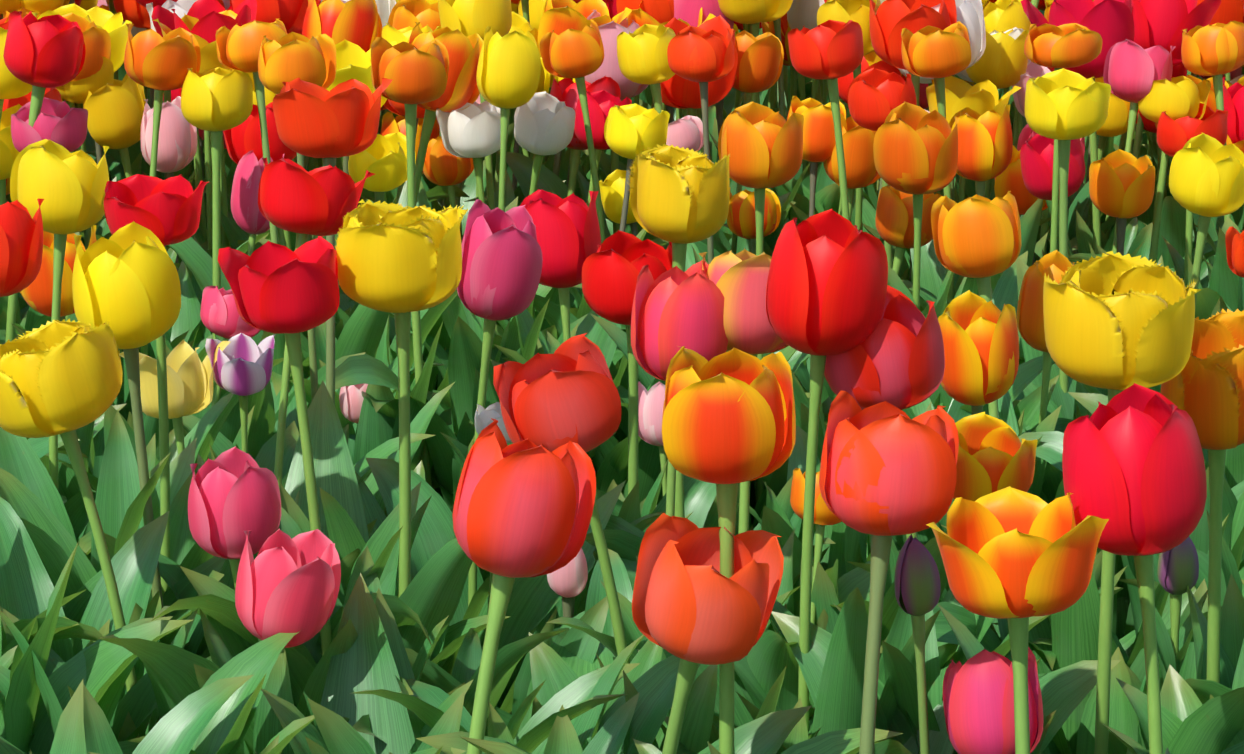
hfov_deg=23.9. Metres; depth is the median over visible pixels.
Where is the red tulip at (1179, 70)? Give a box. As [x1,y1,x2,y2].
[1156,63,1186,153]
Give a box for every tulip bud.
[894,534,940,753]
[1157,537,1198,672]
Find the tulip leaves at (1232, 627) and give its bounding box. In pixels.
[1185,574,1243,703]
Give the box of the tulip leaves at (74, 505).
[28,434,95,544]
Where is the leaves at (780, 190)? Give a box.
[774,185,790,217]
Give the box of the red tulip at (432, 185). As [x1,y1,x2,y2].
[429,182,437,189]
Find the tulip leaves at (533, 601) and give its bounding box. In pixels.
[320,480,625,705]
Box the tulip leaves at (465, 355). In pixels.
[335,229,646,501]
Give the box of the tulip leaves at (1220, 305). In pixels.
[1210,296,1226,317]
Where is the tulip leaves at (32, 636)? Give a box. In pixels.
[1,617,78,653]
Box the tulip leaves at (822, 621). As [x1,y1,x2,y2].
[809,609,827,720]
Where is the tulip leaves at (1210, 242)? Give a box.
[1193,223,1216,252]
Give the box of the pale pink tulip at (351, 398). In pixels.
[339,384,367,426]
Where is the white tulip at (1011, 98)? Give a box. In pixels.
[1009,86,1013,104]
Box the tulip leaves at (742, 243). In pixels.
[729,236,748,253]
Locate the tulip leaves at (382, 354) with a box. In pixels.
[301,316,424,393]
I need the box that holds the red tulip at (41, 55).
[3,11,85,342]
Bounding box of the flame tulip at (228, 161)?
[193,146,232,181]
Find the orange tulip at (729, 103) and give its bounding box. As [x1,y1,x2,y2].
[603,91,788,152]
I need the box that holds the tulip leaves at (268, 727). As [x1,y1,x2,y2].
[128,647,464,753]
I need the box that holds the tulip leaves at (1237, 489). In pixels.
[1028,479,1243,633]
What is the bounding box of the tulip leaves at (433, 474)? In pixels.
[355,428,439,492]
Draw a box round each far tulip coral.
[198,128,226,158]
[550,75,620,196]
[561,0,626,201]
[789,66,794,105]
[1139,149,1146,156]
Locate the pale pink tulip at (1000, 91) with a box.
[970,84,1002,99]
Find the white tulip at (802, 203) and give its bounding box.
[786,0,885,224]
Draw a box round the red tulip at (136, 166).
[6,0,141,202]
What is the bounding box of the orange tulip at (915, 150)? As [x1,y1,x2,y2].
[778,101,959,422]
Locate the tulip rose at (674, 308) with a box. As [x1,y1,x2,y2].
[595,259,800,667]
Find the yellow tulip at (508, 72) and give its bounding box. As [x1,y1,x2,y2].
[476,26,559,339]
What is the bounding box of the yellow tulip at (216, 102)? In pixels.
[139,67,252,352]
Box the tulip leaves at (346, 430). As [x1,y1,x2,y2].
[206,423,348,460]
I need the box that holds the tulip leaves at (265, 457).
[79,432,434,554]
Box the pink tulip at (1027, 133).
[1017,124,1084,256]
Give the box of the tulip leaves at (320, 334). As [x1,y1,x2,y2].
[315,322,456,471]
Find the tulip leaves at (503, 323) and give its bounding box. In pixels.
[497,319,618,371]
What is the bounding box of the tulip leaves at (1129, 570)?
[1121,554,1158,634]
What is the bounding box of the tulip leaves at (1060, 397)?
[1016,258,1076,419]
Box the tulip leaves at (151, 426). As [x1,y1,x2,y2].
[93,405,158,478]
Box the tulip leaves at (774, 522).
[761,425,867,614]
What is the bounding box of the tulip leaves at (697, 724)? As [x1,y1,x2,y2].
[659,665,902,753]
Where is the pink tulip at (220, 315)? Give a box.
[200,286,259,406]
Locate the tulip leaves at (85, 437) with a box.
[69,420,94,497]
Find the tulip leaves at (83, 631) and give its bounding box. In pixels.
[1,616,103,651]
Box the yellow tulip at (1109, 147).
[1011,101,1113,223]
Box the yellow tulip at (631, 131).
[576,103,669,368]
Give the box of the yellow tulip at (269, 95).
[245,72,291,249]
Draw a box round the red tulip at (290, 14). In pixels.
[198,0,320,256]
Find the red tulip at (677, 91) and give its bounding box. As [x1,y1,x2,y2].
[660,15,737,115]
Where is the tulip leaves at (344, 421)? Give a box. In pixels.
[307,345,443,433]
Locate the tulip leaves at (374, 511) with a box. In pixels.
[355,471,489,674]
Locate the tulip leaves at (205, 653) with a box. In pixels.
[201,647,209,657]
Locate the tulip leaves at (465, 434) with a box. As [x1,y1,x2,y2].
[452,412,474,500]
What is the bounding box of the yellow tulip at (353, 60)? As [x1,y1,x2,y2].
[259,39,396,344]
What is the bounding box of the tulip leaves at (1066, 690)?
[736,660,1120,753]
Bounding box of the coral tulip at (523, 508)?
[453,418,595,753]
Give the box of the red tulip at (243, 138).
[223,102,350,339]
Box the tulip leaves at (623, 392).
[617,385,766,529]
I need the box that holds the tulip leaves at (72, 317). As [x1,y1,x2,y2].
[67,313,77,321]
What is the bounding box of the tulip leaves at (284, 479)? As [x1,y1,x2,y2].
[282,469,289,487]
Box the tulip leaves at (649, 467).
[515,309,727,504]
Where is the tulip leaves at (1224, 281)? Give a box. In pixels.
[1209,227,1238,311]
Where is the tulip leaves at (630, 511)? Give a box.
[534,480,693,633]
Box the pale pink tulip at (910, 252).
[909,109,929,281]
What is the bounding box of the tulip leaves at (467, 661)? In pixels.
[451,606,557,736]
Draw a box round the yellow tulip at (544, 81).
[512,57,550,190]
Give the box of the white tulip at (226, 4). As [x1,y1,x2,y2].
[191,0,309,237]
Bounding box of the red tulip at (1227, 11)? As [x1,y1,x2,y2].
[1173,0,1243,246]
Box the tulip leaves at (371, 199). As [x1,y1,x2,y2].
[360,196,374,201]
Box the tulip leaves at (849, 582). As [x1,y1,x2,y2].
[750,530,900,603]
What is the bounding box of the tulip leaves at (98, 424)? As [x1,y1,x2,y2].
[93,404,125,437]
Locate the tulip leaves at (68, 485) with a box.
[58,405,254,533]
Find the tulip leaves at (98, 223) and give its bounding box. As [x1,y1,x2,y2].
[6,199,105,230]
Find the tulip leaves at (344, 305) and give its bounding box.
[271,293,428,395]
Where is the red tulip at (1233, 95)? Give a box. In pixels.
[1223,77,1243,143]
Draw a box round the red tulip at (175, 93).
[163,87,199,227]
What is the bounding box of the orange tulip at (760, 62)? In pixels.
[731,30,809,253]
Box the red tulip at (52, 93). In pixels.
[2,88,61,110]
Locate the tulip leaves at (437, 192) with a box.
[129,173,468,251]
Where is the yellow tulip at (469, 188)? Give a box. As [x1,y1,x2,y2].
[386,0,565,234]
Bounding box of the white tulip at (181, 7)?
[142,0,270,262]
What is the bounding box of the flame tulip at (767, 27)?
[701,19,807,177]
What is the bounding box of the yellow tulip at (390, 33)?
[361,23,440,203]
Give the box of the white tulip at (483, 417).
[475,402,511,614]
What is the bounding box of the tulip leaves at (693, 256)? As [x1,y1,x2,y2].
[685,243,702,270]
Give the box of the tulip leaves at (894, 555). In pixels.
[830,534,898,616]
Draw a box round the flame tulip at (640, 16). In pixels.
[606,3,715,235]
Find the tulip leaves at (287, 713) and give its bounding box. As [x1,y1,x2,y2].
[261,688,787,753]
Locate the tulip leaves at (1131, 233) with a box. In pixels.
[1034,217,1174,271]
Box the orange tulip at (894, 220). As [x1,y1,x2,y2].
[875,185,941,275]
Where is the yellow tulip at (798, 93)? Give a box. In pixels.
[788,70,808,96]
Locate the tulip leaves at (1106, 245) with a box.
[1070,217,1133,251]
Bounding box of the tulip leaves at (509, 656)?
[412,616,567,717]
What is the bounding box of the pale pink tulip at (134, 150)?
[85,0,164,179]
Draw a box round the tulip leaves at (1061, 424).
[1022,418,1072,482]
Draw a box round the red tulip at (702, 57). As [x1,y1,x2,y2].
[667,26,734,263]
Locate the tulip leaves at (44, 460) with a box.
[26,437,48,472]
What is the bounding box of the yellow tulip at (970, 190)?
[956,0,1144,198]
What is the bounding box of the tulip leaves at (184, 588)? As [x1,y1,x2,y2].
[163,556,225,653]
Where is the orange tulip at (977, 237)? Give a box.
[931,191,1020,418]
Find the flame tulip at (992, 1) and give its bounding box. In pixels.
[988,0,1013,126]
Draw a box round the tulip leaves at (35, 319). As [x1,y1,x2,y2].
[25,232,79,330]
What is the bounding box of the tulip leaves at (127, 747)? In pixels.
[118,741,138,753]
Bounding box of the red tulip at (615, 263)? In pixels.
[582,230,716,527]
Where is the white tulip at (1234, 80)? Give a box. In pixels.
[1230,75,1243,83]
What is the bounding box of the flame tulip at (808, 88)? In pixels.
[788,76,811,98]
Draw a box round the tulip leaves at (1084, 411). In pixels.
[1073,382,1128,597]
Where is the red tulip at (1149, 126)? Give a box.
[1136,76,1195,247]
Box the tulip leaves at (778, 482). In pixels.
[753,460,788,524]
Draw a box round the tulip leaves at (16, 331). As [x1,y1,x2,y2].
[15,323,24,336]
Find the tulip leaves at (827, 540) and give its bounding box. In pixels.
[813,537,835,548]
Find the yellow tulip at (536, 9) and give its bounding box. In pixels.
[516,0,603,178]
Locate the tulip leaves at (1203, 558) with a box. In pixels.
[1195,549,1208,588]
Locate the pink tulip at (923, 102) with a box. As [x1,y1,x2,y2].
[905,77,928,108]
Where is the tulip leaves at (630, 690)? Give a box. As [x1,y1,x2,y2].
[623,670,819,753]
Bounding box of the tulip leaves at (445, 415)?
[290,379,451,424]
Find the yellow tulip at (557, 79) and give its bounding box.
[555,76,575,186]
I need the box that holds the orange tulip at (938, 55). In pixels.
[901,21,1042,303]
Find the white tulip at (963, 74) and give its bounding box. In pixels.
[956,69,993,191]
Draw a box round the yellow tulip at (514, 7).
[511,3,517,12]
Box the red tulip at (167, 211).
[0,174,266,606]
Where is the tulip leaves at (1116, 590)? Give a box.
[903,534,1122,637]
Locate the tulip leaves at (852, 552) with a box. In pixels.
[764,482,865,572]
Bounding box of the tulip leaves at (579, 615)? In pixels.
[560,611,584,628]
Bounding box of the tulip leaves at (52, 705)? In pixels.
[0,611,266,753]
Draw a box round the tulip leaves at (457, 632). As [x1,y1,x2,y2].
[424,615,510,682]
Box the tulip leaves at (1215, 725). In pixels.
[1076,647,1243,753]
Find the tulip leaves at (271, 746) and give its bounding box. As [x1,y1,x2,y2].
[260,735,278,753]
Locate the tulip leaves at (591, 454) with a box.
[588,432,616,460]
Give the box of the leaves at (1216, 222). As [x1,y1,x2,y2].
[1193,213,1223,266]
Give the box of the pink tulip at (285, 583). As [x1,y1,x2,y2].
[235,528,340,647]
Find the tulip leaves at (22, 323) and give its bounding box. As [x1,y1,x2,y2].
[20,309,28,328]
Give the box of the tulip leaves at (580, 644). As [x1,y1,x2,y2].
[353,596,608,743]
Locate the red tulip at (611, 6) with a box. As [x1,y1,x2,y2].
[563,0,616,155]
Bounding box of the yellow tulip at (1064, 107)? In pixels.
[1025,68,1110,418]
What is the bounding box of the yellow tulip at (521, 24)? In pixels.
[429,11,604,241]
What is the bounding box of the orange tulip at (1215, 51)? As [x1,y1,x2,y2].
[1069,21,1243,260]
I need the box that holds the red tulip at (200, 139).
[199,0,224,240]
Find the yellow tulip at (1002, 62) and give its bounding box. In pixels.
[966,29,1050,239]
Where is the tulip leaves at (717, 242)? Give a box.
[701,180,790,253]
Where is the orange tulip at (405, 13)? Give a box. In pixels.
[388,0,513,188]
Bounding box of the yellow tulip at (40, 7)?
[19,0,115,173]
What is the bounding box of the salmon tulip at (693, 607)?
[632,513,783,753]
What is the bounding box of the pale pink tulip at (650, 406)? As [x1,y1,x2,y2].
[638,381,666,495]
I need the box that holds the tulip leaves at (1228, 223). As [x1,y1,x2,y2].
[1221,216,1243,311]
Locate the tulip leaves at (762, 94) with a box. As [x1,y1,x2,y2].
[759,89,810,108]
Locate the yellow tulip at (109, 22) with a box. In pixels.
[87,6,195,184]
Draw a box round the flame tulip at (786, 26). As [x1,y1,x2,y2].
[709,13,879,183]
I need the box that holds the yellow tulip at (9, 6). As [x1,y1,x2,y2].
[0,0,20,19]
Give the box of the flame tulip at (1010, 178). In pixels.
[994,146,1047,264]
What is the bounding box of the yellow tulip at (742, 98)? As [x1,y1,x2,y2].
[731,94,743,111]
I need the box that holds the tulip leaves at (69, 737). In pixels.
[50,680,86,753]
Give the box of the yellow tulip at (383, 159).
[348,132,415,202]
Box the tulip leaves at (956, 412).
[892,392,1027,591]
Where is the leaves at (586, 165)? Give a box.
[521,150,589,174]
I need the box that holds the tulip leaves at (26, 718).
[0,541,172,753]
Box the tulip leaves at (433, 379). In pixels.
[426,348,448,403]
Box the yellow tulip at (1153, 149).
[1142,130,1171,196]
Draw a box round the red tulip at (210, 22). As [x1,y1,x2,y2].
[151,0,256,248]
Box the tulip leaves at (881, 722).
[875,696,893,739]
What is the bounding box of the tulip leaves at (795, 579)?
[792,559,813,585]
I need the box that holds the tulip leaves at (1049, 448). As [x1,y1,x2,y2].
[1018,431,1243,562]
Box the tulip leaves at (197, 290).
[165,236,211,343]
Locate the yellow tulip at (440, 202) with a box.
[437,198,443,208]
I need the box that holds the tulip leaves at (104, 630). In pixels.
[85,619,109,647]
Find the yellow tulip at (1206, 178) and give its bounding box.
[1169,132,1243,308]
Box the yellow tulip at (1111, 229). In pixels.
[1109,140,1152,236]
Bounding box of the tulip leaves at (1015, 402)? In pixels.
[1012,400,1062,475]
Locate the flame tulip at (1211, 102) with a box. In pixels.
[1155,74,1228,128]
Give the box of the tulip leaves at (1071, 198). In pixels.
[1041,182,1092,238]
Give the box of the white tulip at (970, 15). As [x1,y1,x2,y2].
[851,0,985,267]
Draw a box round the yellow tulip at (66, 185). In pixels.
[10,139,177,489]
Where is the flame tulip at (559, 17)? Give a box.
[464,0,631,203]
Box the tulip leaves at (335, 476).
[285,381,431,648]
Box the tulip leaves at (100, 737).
[83,684,281,753]
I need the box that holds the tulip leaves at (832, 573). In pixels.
[737,503,867,616]
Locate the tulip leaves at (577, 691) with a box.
[305,663,639,753]
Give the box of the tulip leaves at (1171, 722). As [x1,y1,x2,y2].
[1116,640,1243,753]
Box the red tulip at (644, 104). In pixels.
[639,99,715,109]
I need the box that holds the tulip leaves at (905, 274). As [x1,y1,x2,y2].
[901,266,908,278]
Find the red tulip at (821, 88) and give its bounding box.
[819,79,850,116]
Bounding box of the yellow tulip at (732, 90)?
[728,82,802,192]
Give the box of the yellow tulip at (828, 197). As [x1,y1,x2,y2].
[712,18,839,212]
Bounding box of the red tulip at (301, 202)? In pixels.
[158,157,374,600]
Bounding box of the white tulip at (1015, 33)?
[989,27,1030,219]
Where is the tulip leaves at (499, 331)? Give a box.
[495,325,503,336]
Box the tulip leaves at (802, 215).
[789,202,1050,225]
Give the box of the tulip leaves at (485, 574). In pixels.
[479,443,512,581]
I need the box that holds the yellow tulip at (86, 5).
[79,0,97,10]
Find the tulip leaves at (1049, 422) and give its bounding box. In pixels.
[947,398,1061,496]
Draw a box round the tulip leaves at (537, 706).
[531,697,670,747]
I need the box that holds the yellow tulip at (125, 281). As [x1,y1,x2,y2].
[72,221,366,655]
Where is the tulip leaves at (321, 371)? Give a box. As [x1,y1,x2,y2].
[166,345,365,433]
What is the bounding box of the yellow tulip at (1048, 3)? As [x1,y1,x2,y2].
[1044,0,1146,154]
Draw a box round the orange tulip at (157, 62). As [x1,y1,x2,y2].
[11,24,201,420]
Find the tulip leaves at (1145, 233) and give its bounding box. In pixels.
[1048,223,1152,258]
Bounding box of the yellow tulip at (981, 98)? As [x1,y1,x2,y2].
[899,76,1047,280]
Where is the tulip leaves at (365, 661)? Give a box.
[316,573,464,753]
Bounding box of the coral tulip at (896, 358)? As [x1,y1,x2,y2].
[734,285,1040,738]
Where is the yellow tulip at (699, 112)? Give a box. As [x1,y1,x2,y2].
[697,108,702,154]
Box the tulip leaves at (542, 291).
[335,284,551,392]
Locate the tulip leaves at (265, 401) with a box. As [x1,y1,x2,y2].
[188,331,297,459]
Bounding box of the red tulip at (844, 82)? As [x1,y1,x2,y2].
[718,56,905,240]
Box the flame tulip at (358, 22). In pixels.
[204,0,381,254]
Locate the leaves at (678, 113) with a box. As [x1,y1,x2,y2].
[602,108,681,220]
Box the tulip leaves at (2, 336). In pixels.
[0,330,21,343]
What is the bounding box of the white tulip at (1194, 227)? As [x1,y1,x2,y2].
[1169,156,1196,240]
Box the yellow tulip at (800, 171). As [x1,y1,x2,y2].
[743,24,802,179]
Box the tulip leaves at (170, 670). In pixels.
[98,592,376,753]
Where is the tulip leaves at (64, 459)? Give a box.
[44,453,98,491]
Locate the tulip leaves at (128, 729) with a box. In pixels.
[117,711,139,741]
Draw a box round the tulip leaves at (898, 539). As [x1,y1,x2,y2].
[819,403,930,555]
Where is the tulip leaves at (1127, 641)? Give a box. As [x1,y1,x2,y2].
[1119,630,1135,657]
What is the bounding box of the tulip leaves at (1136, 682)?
[1126,665,1141,689]
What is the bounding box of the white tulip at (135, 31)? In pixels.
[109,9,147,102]
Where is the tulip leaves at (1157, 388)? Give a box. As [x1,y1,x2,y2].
[1149,385,1160,392]
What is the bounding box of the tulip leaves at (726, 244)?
[719,187,795,250]
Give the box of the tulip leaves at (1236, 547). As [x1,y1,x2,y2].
[992,491,1243,624]
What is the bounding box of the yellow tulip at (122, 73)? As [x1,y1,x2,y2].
[118,62,149,105]
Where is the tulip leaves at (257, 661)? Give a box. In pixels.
[0,630,314,753]
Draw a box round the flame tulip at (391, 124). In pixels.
[380,112,439,203]
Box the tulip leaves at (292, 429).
[209,421,298,459]
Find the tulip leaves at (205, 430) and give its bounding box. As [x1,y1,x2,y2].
[82,358,283,558]
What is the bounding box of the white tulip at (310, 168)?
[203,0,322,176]
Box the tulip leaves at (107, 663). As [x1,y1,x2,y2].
[0,610,192,702]
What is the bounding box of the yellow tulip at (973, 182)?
[957,178,994,196]
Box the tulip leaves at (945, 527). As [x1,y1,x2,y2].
[941,525,1050,625]
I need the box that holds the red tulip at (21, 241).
[0,198,170,622]
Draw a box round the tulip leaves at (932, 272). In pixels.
[910,239,999,316]
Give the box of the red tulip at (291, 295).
[150,235,472,706]
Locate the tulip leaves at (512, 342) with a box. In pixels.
[389,299,534,390]
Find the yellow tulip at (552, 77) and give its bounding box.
[443,74,580,209]
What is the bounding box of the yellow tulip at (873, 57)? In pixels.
[863,51,905,191]
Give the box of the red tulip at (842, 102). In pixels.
[818,0,847,166]
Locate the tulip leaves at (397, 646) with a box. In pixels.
[270,587,545,741]
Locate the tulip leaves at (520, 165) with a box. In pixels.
[499,151,659,240]
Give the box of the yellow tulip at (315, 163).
[296,158,317,168]
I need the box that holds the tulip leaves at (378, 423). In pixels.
[348,322,442,470]
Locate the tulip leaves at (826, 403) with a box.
[822,396,831,414]
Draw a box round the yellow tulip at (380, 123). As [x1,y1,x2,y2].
[321,111,397,158]
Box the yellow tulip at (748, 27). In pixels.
[747,24,822,166]
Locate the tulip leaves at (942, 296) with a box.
[922,270,953,317]
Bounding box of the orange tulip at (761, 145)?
[590,101,803,528]
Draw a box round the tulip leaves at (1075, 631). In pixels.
[1051,570,1221,753]
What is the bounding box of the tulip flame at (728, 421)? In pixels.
[416,346,795,753]
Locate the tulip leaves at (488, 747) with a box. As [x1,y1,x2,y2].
[459,736,527,753]
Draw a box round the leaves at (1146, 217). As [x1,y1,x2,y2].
[1137,173,1166,233]
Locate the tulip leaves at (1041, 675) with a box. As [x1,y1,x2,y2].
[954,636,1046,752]
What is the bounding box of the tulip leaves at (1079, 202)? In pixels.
[1068,175,1168,260]
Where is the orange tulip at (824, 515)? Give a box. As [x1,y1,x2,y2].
[790,468,841,623]
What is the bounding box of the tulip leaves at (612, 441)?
[494,344,796,498]
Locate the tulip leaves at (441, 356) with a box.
[389,313,622,409]
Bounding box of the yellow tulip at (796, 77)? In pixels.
[795,70,797,95]
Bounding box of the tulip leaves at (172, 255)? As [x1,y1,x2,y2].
[148,229,269,358]
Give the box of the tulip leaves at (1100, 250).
[1095,243,1107,254]
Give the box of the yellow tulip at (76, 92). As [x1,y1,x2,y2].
[55,56,122,350]
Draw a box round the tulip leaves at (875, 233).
[860,222,912,282]
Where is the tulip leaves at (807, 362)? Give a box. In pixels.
[763,351,829,410]
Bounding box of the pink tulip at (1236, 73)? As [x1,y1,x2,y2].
[1198,67,1241,79]
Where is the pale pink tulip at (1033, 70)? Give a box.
[1012,62,1050,254]
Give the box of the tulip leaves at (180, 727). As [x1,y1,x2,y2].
[132,675,252,753]
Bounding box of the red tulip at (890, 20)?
[869,0,956,279]
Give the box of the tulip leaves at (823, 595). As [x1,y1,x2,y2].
[800,558,957,667]
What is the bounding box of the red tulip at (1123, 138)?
[1105,132,1126,238]
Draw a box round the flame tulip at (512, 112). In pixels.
[510,108,529,157]
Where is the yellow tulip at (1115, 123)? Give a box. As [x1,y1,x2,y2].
[1047,77,1193,253]
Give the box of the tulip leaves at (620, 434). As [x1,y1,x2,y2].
[615,427,626,441]
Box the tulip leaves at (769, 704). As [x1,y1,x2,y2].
[677,667,785,753]
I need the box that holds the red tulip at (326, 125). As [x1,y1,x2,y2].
[272,78,454,516]
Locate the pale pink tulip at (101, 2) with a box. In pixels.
[97,0,106,5]
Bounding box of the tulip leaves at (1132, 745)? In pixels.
[1103,724,1149,753]
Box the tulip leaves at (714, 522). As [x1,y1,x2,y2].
[707,483,739,535]
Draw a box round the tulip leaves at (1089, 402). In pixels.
[1068,392,1227,482]
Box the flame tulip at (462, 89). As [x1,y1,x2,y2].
[314,22,482,293]
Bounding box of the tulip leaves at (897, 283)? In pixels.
[887,266,1194,411]
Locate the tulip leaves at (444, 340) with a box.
[398,181,475,361]
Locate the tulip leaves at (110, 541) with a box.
[104,533,151,604]
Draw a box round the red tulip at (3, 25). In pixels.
[0,17,8,29]
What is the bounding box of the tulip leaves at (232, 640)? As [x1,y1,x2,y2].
[180,566,464,753]
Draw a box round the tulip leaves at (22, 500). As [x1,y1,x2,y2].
[0,468,223,646]
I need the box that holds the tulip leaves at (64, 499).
[61,495,66,502]
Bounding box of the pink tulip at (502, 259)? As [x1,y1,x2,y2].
[366,199,665,707]
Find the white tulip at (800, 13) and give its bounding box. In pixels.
[787,0,824,174]
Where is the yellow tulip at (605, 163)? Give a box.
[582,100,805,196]
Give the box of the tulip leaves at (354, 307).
[349,302,358,316]
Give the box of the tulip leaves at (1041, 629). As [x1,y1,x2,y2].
[997,578,1207,753]
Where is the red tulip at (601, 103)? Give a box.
[574,90,631,206]
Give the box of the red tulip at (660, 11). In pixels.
[581,0,673,222]
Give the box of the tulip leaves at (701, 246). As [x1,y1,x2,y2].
[661,237,883,261]
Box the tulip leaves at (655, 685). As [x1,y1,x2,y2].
[389,655,700,753]
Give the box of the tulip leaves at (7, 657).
[0,589,86,670]
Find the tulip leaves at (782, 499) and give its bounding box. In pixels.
[595,475,793,532]
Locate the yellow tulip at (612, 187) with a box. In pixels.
[599,169,637,235]
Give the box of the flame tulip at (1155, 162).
[1132,139,1156,171]
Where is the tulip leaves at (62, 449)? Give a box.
[58,445,87,457]
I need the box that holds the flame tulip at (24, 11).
[3,7,39,22]
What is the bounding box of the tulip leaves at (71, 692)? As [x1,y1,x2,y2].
[68,686,74,697]
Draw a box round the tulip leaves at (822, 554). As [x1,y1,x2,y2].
[717,509,828,564]
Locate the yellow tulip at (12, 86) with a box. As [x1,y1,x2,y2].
[0,27,80,319]
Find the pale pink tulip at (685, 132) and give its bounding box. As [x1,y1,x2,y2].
[666,115,702,243]
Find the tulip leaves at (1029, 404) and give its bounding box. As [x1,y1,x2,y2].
[1014,374,1059,431]
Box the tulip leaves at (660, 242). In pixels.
[651,239,667,245]
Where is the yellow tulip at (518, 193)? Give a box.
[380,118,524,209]
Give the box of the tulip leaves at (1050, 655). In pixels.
[1028,566,1126,669]
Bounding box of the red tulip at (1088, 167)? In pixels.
[1083,140,1090,183]
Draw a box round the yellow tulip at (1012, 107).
[1009,101,1014,117]
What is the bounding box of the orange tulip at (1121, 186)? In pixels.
[1089,149,1154,255]
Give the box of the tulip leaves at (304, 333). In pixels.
[174,263,339,338]
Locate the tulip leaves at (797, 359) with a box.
[774,351,809,372]
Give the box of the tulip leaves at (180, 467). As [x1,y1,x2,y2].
[90,438,196,561]
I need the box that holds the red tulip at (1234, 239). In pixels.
[1225,226,1243,277]
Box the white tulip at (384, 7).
[344,0,394,206]
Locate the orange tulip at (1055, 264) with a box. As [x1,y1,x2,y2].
[1016,250,1078,423]
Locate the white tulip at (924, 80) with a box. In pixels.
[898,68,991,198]
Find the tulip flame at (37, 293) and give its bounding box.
[20,225,96,473]
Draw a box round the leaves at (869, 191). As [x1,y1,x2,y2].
[863,181,1021,216]
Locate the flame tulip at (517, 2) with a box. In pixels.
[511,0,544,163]
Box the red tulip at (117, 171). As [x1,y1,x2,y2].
[86,0,237,196]
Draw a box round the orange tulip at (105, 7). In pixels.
[97,5,108,10]
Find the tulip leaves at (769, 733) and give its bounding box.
[543,705,810,753]
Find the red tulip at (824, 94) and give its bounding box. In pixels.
[822,79,827,104]
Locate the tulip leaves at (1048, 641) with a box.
[1033,632,1128,664]
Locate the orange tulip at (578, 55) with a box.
[540,19,625,365]
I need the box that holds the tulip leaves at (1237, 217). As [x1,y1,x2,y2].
[1231,204,1243,229]
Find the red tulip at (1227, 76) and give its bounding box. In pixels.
[1224,72,1230,81]
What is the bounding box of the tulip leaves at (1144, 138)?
[1142,129,1153,165]
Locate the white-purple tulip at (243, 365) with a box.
[205,333,274,452]
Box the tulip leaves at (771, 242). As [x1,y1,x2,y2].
[749,195,790,251]
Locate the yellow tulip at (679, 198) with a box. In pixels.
[585,143,815,562]
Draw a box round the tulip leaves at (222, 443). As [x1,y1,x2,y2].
[182,415,234,459]
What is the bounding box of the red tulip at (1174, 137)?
[1157,103,1227,288]
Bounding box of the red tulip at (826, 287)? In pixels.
[636,209,940,753]
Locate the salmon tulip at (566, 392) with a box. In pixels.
[493,333,629,705]
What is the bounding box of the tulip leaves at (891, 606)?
[595,515,946,659]
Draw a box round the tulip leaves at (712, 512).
[703,494,717,527]
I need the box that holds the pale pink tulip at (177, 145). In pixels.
[141,96,197,271]
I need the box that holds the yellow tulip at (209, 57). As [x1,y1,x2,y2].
[153,10,236,249]
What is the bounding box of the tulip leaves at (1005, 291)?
[823,251,1027,418]
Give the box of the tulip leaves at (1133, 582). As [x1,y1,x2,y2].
[1119,579,1158,590]
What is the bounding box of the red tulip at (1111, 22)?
[1021,0,1217,264]
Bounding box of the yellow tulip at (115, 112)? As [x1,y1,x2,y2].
[83,74,207,250]
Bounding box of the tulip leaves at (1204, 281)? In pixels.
[1042,249,1208,287]
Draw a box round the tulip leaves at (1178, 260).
[1162,236,1202,288]
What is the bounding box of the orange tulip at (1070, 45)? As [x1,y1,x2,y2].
[1000,23,1144,361]
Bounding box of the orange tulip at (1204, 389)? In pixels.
[1155,309,1243,704]
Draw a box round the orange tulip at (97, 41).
[62,13,169,250]
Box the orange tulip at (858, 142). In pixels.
[823,116,880,221]
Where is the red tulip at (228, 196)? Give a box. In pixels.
[221,3,232,247]
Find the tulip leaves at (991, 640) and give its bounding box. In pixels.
[880,567,1243,753]
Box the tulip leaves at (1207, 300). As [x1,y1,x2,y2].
[1195,255,1227,319]
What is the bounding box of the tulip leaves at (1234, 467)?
[1082,383,1243,487]
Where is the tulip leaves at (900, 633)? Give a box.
[874,607,953,753]
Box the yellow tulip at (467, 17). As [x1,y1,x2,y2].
[438,0,550,209]
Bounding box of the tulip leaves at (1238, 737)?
[1210,694,1243,748]
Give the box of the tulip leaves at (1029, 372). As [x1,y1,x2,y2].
[801,356,1054,461]
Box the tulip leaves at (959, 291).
[954,277,973,297]
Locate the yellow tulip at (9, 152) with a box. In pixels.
[0,104,21,329]
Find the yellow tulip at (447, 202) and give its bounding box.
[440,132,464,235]
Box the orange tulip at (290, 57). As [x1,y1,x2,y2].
[216,32,457,434]
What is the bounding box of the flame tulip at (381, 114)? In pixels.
[317,110,384,161]
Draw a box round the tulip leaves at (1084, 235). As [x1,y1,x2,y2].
[1076,210,1243,279]
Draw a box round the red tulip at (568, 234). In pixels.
[520,189,667,515]
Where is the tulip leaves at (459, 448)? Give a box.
[440,367,497,463]
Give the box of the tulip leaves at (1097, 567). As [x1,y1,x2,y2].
[847,550,1101,602]
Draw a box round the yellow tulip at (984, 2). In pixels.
[974,0,988,83]
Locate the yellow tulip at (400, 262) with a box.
[253,199,565,714]
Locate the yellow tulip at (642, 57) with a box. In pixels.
[570,24,732,287]
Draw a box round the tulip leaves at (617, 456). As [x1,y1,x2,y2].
[420,435,641,489]

